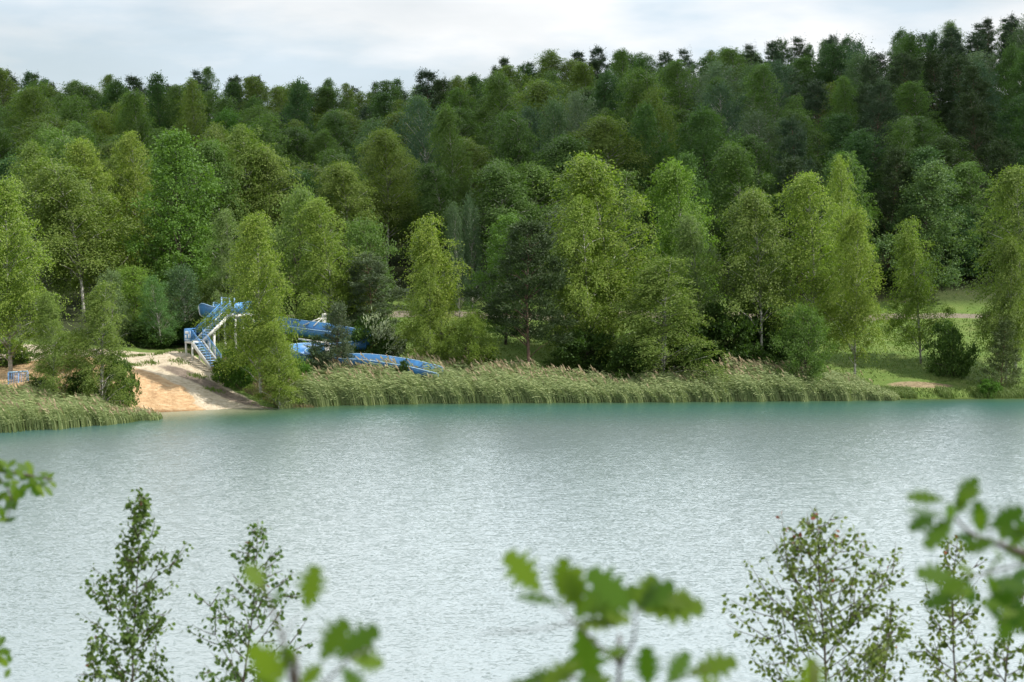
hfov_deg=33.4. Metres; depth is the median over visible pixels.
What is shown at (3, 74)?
birch tree
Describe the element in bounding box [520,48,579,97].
birch tree
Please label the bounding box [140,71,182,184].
broadleaf tree
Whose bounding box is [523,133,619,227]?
birch tree
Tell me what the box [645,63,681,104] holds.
aspen tree
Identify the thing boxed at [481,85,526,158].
birch tree
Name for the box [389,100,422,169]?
birch tree
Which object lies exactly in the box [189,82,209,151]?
birch tree
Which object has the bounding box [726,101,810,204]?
aspen tree
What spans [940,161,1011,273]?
birch tree
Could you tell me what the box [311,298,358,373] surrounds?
young pine tree
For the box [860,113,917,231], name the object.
birch tree
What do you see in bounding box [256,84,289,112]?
birch tree
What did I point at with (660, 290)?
tree
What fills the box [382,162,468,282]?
birch tree
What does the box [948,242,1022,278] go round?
shrub
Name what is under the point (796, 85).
pine tree
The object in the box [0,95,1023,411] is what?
ground
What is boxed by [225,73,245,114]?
pine tree
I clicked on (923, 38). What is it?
pine tree
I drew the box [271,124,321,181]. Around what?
birch tree
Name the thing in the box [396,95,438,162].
birch tree
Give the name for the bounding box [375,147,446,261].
birch tree
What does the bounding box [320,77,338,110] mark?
birch tree
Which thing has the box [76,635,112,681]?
birch sapling
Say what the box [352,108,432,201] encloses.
birch tree
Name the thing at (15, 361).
shrub
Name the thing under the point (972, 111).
pine tree
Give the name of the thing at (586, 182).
birch tree
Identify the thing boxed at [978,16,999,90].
pine tree
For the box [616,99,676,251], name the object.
broadleaf tree
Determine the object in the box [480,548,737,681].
oak sapling
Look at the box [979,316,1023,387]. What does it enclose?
young pine tree
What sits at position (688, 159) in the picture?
broadleaf tree
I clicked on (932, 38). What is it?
broadleaf tree
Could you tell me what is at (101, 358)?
birch tree
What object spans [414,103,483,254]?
birch tree
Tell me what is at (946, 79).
pine tree
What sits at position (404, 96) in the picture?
pine tree
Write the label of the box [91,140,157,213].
birch tree
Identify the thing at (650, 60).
birch tree
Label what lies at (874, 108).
pine tree
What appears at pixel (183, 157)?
broadleaf tree
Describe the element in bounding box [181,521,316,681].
birch sapling
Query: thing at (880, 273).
shrub
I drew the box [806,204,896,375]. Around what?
birch tree
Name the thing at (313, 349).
young pine tree
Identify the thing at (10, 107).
birch tree
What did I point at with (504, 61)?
pine tree
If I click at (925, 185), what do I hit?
broadleaf tree
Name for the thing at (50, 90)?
birch tree
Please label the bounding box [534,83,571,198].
aspen tree
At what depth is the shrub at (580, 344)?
152.27 m
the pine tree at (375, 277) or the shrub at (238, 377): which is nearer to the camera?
the shrub at (238, 377)
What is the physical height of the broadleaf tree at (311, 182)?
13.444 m
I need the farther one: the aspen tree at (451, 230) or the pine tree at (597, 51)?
the pine tree at (597, 51)
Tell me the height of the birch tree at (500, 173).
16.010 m
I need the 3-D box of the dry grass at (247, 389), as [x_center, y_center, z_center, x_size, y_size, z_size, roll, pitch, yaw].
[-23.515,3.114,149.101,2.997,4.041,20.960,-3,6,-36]
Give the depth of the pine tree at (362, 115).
256.89 m
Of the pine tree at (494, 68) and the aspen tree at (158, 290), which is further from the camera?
the pine tree at (494, 68)
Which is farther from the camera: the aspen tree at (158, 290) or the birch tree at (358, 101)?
the birch tree at (358, 101)
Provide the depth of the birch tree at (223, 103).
244.27 m
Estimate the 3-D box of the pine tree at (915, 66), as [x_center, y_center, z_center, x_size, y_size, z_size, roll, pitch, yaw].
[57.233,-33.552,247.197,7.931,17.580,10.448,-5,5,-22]
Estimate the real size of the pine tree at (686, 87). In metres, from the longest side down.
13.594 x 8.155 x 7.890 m
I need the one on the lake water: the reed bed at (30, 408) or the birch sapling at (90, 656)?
the reed bed at (30, 408)
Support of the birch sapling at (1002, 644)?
on the ground at (166, 385)
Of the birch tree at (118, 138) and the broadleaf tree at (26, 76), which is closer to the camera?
the birch tree at (118, 138)
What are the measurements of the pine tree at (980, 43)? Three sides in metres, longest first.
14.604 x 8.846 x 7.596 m
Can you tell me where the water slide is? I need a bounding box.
[198,302,441,377]
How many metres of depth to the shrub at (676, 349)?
149.84 m
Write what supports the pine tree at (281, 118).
on the ground at (166, 385)
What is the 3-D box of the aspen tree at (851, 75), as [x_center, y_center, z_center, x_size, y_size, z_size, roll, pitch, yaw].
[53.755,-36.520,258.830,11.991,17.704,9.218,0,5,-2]
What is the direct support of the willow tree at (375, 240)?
on the ground at (166, 385)
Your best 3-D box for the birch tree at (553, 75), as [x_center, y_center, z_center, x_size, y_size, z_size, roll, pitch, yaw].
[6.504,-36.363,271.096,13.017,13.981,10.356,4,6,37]
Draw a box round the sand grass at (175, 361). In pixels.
[124,349,225,393]
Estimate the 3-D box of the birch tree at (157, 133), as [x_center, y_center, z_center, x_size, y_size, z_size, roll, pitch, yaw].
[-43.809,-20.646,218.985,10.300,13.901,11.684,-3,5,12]
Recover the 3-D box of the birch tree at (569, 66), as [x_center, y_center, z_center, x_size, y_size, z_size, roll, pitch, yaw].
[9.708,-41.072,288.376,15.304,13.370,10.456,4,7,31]
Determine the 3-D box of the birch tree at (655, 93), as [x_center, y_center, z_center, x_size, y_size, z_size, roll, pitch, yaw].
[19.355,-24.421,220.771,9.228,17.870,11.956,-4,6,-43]
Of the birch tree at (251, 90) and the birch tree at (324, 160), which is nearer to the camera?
the birch tree at (324, 160)
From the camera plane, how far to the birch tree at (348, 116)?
241.93 m
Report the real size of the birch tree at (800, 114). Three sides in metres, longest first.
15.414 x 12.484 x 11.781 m
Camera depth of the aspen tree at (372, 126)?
219.41 m
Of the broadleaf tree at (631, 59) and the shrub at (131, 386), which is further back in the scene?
the broadleaf tree at (631, 59)
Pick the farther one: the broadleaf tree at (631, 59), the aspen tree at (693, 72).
the broadleaf tree at (631, 59)
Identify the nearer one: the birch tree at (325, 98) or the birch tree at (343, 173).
the birch tree at (343, 173)
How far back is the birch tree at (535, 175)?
191.24 m
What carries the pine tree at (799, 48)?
on the ground at (166, 385)
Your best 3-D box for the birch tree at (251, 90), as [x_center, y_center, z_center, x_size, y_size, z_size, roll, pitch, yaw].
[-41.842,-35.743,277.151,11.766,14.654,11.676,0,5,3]
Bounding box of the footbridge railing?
[8,370,28,383]
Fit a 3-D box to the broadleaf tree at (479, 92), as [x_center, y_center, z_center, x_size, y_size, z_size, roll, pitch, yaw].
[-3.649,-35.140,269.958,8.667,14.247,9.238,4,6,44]
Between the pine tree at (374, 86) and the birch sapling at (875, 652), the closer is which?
the birch sapling at (875, 652)
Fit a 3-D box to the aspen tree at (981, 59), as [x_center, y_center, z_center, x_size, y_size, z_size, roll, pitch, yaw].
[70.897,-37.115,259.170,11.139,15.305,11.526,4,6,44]
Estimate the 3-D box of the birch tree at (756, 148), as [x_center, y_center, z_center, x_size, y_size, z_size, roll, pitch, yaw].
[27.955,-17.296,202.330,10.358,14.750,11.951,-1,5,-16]
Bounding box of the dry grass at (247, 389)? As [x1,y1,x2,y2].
[180,348,317,407]
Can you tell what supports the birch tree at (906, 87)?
on the ground at (166, 385)
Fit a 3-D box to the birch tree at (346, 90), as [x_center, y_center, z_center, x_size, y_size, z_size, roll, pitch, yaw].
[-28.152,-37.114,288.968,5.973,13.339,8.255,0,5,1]
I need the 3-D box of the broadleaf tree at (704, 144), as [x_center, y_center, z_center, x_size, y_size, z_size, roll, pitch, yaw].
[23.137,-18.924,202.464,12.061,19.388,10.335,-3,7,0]
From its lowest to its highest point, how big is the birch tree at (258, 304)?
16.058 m
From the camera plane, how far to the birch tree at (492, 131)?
226.05 m
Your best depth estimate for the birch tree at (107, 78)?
299.22 m
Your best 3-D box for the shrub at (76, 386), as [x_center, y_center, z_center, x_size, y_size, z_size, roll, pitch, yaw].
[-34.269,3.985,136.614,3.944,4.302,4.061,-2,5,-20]
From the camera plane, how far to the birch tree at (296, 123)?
226.58 m
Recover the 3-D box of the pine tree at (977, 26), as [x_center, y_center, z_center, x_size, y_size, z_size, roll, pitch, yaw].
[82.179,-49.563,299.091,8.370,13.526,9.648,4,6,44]
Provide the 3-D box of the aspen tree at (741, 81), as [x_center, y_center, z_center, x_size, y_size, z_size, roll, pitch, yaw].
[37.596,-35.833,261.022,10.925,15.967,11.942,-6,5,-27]
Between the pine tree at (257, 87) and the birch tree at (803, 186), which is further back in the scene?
the pine tree at (257, 87)
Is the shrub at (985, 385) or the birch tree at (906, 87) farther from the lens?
the birch tree at (906, 87)
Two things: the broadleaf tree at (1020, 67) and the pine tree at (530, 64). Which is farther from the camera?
the pine tree at (530, 64)
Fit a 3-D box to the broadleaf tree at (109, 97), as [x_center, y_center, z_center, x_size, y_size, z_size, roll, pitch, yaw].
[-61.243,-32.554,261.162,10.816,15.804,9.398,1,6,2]
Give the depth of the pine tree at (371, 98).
285.01 m
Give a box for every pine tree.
[0,65,20,134]
[1,80,15,109]
[25,69,48,107]
[45,81,58,110]
[125,75,146,118]
[190,67,212,129]
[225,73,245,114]
[225,74,243,100]
[243,74,269,120]
[273,109,314,135]
[302,333,328,369]
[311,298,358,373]
[329,251,411,347]
[346,85,364,119]
[350,104,380,141]
[367,81,379,105]
[367,90,375,118]
[397,88,409,107]
[406,66,443,118]
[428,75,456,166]
[453,212,581,364]
[488,64,498,76]
[496,55,512,75]
[521,60,538,84]
[541,203,581,312]
[562,49,587,77]
[568,89,619,142]
[584,57,607,90]
[587,43,610,73]
[607,49,631,109]
[632,55,654,75]
[656,50,686,99]
[663,85,697,128]
[676,45,696,85]
[742,43,766,91]
[763,39,784,100]
[768,66,815,114]
[770,113,822,239]
[782,36,813,92]
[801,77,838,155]
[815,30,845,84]
[837,78,903,197]
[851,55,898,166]
[865,144,923,267]
[872,51,892,96]
[884,50,943,134]
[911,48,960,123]
[914,32,939,65]
[925,52,994,161]
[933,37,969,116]
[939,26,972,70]
[942,57,1002,169]
[951,86,995,213]
[961,32,1002,93]
[971,22,997,89]
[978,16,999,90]
[979,136,1023,224]
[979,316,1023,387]
[997,10,1023,76]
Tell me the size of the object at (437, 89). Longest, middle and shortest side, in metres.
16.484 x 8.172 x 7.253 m
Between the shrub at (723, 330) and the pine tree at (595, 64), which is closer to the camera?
the shrub at (723, 330)
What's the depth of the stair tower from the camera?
152.41 m
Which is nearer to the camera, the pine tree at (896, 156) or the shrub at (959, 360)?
the shrub at (959, 360)
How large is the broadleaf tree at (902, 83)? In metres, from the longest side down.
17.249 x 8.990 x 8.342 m
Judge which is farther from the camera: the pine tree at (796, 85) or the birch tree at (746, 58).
the birch tree at (746, 58)
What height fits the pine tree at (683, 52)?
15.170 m
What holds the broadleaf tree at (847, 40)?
on the ground at (166, 385)
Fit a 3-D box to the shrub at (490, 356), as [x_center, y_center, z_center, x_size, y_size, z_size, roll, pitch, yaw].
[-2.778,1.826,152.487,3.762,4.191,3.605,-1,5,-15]
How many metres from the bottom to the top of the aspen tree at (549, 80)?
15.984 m
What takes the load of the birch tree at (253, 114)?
on the ground at (166, 385)
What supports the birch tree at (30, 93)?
on the ground at (166, 385)
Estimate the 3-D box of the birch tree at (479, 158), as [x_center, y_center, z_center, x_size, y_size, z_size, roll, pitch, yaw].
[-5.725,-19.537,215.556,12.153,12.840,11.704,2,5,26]
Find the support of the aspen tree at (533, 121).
on the ground at (166, 385)
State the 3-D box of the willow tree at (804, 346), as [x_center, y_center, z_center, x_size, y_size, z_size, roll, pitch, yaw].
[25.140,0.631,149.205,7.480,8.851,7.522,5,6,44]
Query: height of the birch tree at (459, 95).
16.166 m
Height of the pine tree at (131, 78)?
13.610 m
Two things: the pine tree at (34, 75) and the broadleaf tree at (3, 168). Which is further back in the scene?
the pine tree at (34, 75)
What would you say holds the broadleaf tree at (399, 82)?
on the ground at (166, 385)
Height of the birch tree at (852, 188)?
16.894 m
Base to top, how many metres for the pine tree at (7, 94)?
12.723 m
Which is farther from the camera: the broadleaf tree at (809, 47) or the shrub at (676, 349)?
the broadleaf tree at (809, 47)
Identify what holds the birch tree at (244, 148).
on the ground at (166, 385)
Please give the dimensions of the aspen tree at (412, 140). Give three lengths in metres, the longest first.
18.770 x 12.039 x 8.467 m
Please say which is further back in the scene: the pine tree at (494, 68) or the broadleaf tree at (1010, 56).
the pine tree at (494, 68)
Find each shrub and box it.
[0,341,35,367]
[25,376,54,390]
[62,368,107,397]
[100,350,141,407]
[118,320,178,348]
[165,319,220,346]
[210,357,227,382]
[213,347,258,389]
[279,355,319,382]
[344,306,408,356]
[395,357,412,373]
[470,341,502,366]
[541,349,589,373]
[555,324,620,374]
[602,341,659,380]
[653,341,733,374]
[689,296,763,365]
[722,341,779,365]
[736,300,800,362]
[848,267,894,277]
[922,316,982,379]
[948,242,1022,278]
[977,377,1002,397]
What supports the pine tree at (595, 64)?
on the ground at (166, 385)
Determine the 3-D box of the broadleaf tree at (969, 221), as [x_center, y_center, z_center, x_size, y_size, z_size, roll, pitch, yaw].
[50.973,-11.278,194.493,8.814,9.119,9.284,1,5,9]
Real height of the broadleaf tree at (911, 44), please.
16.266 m
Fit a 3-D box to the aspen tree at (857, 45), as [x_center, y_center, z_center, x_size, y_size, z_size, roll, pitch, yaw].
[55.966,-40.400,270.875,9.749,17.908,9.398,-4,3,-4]
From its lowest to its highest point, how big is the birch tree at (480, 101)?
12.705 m
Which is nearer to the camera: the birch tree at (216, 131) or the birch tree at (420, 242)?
the birch tree at (420, 242)
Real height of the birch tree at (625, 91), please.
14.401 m
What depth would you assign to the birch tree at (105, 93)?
290.73 m
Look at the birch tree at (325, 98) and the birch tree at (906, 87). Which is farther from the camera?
the birch tree at (325, 98)
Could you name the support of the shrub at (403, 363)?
on the ground at (166, 385)
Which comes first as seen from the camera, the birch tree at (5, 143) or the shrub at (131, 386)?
the shrub at (131, 386)
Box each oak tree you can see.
[0,449,56,677]
[906,476,1023,640]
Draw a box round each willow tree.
[36,329,94,367]
[88,259,166,341]
[168,273,243,333]
[223,316,258,375]
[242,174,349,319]
[316,209,405,337]
[432,306,500,368]
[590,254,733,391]
[758,299,839,384]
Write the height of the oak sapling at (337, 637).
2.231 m
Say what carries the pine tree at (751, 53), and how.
on the ground at (166, 385)
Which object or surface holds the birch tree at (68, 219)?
on the ground at (166, 385)
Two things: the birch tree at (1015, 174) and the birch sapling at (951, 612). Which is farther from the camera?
the birch tree at (1015, 174)
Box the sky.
[0,0,1023,133]
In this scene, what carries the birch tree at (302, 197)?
on the ground at (166, 385)
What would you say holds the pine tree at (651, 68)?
on the ground at (166, 385)
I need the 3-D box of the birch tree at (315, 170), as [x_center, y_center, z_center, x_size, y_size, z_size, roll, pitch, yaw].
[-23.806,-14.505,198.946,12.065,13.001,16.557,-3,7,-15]
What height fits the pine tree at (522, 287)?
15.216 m
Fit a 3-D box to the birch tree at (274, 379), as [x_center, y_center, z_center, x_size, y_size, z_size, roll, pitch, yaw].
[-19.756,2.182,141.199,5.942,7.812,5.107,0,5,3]
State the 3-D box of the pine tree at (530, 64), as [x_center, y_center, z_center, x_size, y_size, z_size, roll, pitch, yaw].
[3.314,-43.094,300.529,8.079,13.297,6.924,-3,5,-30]
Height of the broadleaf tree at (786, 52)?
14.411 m
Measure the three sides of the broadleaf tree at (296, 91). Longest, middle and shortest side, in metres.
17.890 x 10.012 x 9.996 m
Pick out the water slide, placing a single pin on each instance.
(312, 327)
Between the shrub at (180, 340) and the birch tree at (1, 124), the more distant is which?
the birch tree at (1, 124)
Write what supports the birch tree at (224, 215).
on the ground at (166, 385)
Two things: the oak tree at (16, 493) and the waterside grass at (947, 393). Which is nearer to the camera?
the oak tree at (16, 493)
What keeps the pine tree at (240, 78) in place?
on the ground at (166, 385)
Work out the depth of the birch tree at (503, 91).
244.56 m
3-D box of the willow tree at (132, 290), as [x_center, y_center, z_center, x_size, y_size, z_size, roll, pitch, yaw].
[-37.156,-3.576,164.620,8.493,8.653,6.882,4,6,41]
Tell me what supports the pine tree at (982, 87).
on the ground at (166, 385)
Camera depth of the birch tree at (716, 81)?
245.34 m
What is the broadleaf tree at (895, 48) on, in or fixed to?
on the ground at (166, 385)
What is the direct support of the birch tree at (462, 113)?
on the ground at (166, 385)
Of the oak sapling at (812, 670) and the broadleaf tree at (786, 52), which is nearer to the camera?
the oak sapling at (812, 670)
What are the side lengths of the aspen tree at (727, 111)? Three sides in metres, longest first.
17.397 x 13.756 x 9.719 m
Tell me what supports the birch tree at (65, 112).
on the ground at (166, 385)
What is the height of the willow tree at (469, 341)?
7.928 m
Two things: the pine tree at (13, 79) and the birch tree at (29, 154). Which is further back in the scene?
the pine tree at (13, 79)
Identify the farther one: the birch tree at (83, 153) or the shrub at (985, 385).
the birch tree at (83, 153)
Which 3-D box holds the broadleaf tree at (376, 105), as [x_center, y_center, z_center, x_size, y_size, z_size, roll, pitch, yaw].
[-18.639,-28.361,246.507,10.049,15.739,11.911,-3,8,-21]
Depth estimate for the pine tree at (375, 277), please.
161.89 m
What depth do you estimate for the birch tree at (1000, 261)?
152.53 m
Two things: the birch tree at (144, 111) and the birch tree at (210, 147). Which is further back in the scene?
the birch tree at (144, 111)
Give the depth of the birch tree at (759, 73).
232.11 m
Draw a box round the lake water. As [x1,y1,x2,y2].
[0,399,1023,681]
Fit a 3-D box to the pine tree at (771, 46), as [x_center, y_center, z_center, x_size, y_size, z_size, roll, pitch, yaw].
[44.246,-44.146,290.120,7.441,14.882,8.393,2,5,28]
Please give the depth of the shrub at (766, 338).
156.80 m
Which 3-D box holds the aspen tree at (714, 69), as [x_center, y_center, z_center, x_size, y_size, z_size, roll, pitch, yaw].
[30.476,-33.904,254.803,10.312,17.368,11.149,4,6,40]
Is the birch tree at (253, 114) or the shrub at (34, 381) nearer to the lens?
the shrub at (34, 381)
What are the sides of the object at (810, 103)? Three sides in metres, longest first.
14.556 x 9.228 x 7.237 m
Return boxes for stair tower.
[184,297,252,368]
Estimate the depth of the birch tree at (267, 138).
213.92 m
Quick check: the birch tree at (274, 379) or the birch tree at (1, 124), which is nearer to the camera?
the birch tree at (274, 379)
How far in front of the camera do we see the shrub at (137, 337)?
159.86 m
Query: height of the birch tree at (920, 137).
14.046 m
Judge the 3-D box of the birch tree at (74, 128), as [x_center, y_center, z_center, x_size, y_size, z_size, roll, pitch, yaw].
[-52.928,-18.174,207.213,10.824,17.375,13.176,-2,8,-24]
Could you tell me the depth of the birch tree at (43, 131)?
199.71 m
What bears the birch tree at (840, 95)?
on the ground at (166, 385)
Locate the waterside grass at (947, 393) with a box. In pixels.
[880,384,1023,398]
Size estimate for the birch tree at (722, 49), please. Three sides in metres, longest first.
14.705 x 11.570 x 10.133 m
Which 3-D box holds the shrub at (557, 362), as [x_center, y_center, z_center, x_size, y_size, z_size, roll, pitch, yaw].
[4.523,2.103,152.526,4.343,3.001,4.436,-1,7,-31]
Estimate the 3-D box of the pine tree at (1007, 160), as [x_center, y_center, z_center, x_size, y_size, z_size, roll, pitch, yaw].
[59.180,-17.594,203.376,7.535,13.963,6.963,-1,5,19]
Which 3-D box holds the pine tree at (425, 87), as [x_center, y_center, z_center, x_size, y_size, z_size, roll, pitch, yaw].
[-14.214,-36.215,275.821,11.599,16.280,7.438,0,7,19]
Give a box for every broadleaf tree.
[0,149,42,273]
[19,69,33,91]
[94,76,130,125]
[115,125,236,314]
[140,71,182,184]
[142,156,213,274]
[154,152,205,256]
[203,106,247,137]
[221,81,246,122]
[234,94,269,123]
[270,166,341,272]
[278,76,323,165]
[366,90,399,131]
[391,78,408,106]
[460,72,482,121]
[462,207,553,344]
[470,75,515,157]
[510,61,534,99]
[578,66,634,171]
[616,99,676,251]
[617,53,655,162]
[626,52,637,68]
[649,150,719,284]
[667,102,751,257]
[689,53,722,105]
[764,36,797,70]
[771,54,839,113]
[805,42,817,80]
[807,40,854,124]
[810,126,890,244]
[811,111,874,208]
[815,38,828,71]
[834,77,891,165]
[837,33,865,93]
[867,157,974,294]
[881,143,967,275]
[883,30,933,115]
[884,38,922,79]
[885,27,909,68]
[885,52,930,147]
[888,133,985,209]
[919,30,946,106]
[927,203,991,281]
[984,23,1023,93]
[988,45,1023,151]
[990,91,1023,177]
[991,41,1022,139]
[997,98,1023,177]
[998,151,1023,257]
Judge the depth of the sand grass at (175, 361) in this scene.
150.97 m
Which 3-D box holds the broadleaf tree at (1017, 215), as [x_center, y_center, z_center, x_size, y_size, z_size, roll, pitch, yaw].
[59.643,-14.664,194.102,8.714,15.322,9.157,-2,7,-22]
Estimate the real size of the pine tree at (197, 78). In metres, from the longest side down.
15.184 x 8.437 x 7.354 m
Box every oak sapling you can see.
[241,563,383,681]
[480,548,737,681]
[787,657,834,681]
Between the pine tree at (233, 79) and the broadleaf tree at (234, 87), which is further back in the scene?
the pine tree at (233, 79)
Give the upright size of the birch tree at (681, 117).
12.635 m
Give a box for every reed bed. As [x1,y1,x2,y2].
[0,379,162,432]
[273,355,900,408]
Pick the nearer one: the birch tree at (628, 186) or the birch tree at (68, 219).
the birch tree at (68, 219)
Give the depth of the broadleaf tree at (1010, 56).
255.95 m
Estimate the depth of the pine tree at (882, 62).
287.48 m
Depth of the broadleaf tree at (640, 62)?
247.48 m
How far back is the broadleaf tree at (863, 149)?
205.26 m
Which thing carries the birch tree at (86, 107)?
on the ground at (166, 385)
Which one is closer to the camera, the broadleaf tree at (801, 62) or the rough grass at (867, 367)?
the rough grass at (867, 367)
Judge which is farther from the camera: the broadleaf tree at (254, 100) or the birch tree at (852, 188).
the broadleaf tree at (254, 100)
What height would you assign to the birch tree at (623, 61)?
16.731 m
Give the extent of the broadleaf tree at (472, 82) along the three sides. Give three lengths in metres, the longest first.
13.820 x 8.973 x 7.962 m
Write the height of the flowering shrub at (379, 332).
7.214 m
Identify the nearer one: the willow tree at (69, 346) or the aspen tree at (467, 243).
the willow tree at (69, 346)
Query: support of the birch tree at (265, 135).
on the ground at (166, 385)
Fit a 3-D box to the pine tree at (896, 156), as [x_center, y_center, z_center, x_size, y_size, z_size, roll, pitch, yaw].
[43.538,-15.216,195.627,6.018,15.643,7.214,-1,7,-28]
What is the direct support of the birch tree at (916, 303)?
on the ground at (166, 385)
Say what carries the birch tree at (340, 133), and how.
on the ground at (166, 385)
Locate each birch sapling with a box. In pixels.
[75,486,193,681]
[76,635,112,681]
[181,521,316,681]
[721,505,913,681]
[855,598,909,681]
[906,535,993,681]
[979,598,1023,681]
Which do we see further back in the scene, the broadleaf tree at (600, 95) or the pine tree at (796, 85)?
the pine tree at (796, 85)
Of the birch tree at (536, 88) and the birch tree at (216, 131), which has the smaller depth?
the birch tree at (216, 131)
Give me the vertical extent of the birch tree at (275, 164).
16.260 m
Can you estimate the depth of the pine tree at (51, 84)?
286.73 m
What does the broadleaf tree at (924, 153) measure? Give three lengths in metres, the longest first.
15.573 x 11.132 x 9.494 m
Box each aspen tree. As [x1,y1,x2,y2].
[91,263,143,344]
[134,269,183,347]
[152,262,210,337]
[342,111,411,223]
[386,84,444,215]
[442,197,469,316]
[457,183,491,309]
[500,95,551,199]
[517,72,569,144]
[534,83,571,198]
[555,87,605,202]
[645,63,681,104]
[673,58,707,110]
[682,74,771,172]
[692,59,747,126]
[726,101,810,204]
[732,56,773,133]
[749,54,799,175]
[828,44,888,121]
[839,31,875,121]
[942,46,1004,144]
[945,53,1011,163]
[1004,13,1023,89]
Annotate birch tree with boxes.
[0,68,21,122]
[0,91,41,137]
[0,99,20,150]
[0,105,19,156]
[0,127,24,177]
[0,140,82,310]
[0,173,74,379]
[1,86,57,151]
[1,112,97,193]
[2,155,154,321]
[3,119,74,269]
[7,78,59,147]
[19,82,57,126]
[23,291,82,398]
[26,127,119,287]
[43,93,87,119]
[48,80,108,122]
[49,91,107,151]
[53,134,145,302]
[57,99,100,155]
[58,120,111,223]
[63,279,138,408]
[80,109,116,150]
[81,85,102,110]
[86,145,174,277]
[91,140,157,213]
[94,74,118,106]
[96,134,150,223]
[99,81,116,112]
[100,94,153,185]
[102,129,173,284]
[107,88,161,186]
[118,92,155,146]
[140,126,200,229]
[145,94,172,126]
[147,84,203,158]
[162,85,207,129]
[162,134,251,296]
[169,77,209,165]
[169,121,250,264]
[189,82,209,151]
[189,209,309,399]
[193,89,235,132]
[194,122,285,287]
[195,207,255,337]
[196,95,247,149]
[198,66,223,115]
[222,142,315,268]
[227,121,299,185]
[234,107,286,136]
[235,76,279,127]
[238,101,280,144]
[239,110,302,233]
[239,321,309,408]
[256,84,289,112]
[270,81,325,133]
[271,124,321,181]
[275,196,382,340]
[277,162,349,239]
[279,118,315,169]
[291,85,361,140]
[297,157,387,256]
[299,129,365,200]
[308,108,360,170]
[310,109,372,167]
[312,147,375,252]
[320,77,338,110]
[332,126,422,275]
[338,82,358,124]
[349,91,371,135]
[350,116,391,190]
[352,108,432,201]
[357,79,404,117]
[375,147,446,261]
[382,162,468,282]
[383,211,500,361]
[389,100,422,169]
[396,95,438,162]
[402,263,449,360]
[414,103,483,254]
[421,105,488,178]
[428,86,489,186]
[433,157,550,285]
[439,135,498,229]
[445,75,477,126]
[462,160,587,281]
[463,94,499,150]
[467,70,522,153]
[478,108,547,223]
[478,110,541,164]
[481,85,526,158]
[485,77,585,162]
[492,64,531,107]
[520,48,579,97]
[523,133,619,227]
[530,149,673,356]
[531,69,574,132]
[536,235,598,352]
[541,194,628,370]
[549,110,659,242]
[554,58,597,92]
[565,59,607,113]
[565,85,621,127]
[592,107,640,188]
[594,168,659,292]
[603,47,635,118]
[613,66,680,172]
[613,72,665,128]
[622,156,735,343]
[629,51,666,99]
[632,83,696,201]
[646,59,719,151]
[661,211,725,355]
[668,109,698,188]
[684,110,745,221]
[688,182,804,350]
[696,50,720,83]
[696,75,751,156]
[697,139,782,285]
[709,45,748,97]
[710,134,786,248]
[711,47,752,109]
[733,62,792,176]
[734,49,765,77]
[752,170,876,358]
[765,108,835,214]
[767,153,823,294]
[774,93,828,172]
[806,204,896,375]
[807,155,868,334]
[809,75,868,171]
[809,80,838,154]
[809,150,891,283]
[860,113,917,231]
[878,215,965,363]
[880,114,957,218]
[890,80,948,163]
[929,19,968,62]
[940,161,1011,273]
[956,163,1023,373]
[977,233,1023,381]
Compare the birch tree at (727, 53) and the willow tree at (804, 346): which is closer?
the willow tree at (804, 346)
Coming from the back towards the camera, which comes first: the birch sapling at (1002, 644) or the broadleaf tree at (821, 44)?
the broadleaf tree at (821, 44)
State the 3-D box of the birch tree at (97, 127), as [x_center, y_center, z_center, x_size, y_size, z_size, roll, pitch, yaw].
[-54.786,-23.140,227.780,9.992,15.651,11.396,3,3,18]
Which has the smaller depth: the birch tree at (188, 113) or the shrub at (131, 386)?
the shrub at (131, 386)
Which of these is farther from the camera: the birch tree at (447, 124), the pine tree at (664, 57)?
the pine tree at (664, 57)
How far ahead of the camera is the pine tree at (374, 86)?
300.90 m
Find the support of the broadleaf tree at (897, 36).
on the ground at (166, 385)
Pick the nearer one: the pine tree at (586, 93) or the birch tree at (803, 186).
the birch tree at (803, 186)
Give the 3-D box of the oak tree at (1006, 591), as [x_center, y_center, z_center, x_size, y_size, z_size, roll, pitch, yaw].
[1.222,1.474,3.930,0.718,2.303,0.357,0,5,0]
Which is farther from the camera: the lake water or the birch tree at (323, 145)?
the birch tree at (323, 145)
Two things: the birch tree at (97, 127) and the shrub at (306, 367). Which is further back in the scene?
the birch tree at (97, 127)
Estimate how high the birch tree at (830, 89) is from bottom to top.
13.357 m
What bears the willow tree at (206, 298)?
on the ground at (166, 385)
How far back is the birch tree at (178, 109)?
260.76 m
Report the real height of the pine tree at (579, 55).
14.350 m
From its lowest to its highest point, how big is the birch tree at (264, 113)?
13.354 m
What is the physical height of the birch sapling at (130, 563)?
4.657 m
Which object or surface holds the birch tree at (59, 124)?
on the ground at (166, 385)
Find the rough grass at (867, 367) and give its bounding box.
[179,317,1023,403]
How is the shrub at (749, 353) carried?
on the ground at (166, 385)
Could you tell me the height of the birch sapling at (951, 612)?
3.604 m
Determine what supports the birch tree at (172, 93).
on the ground at (166, 385)

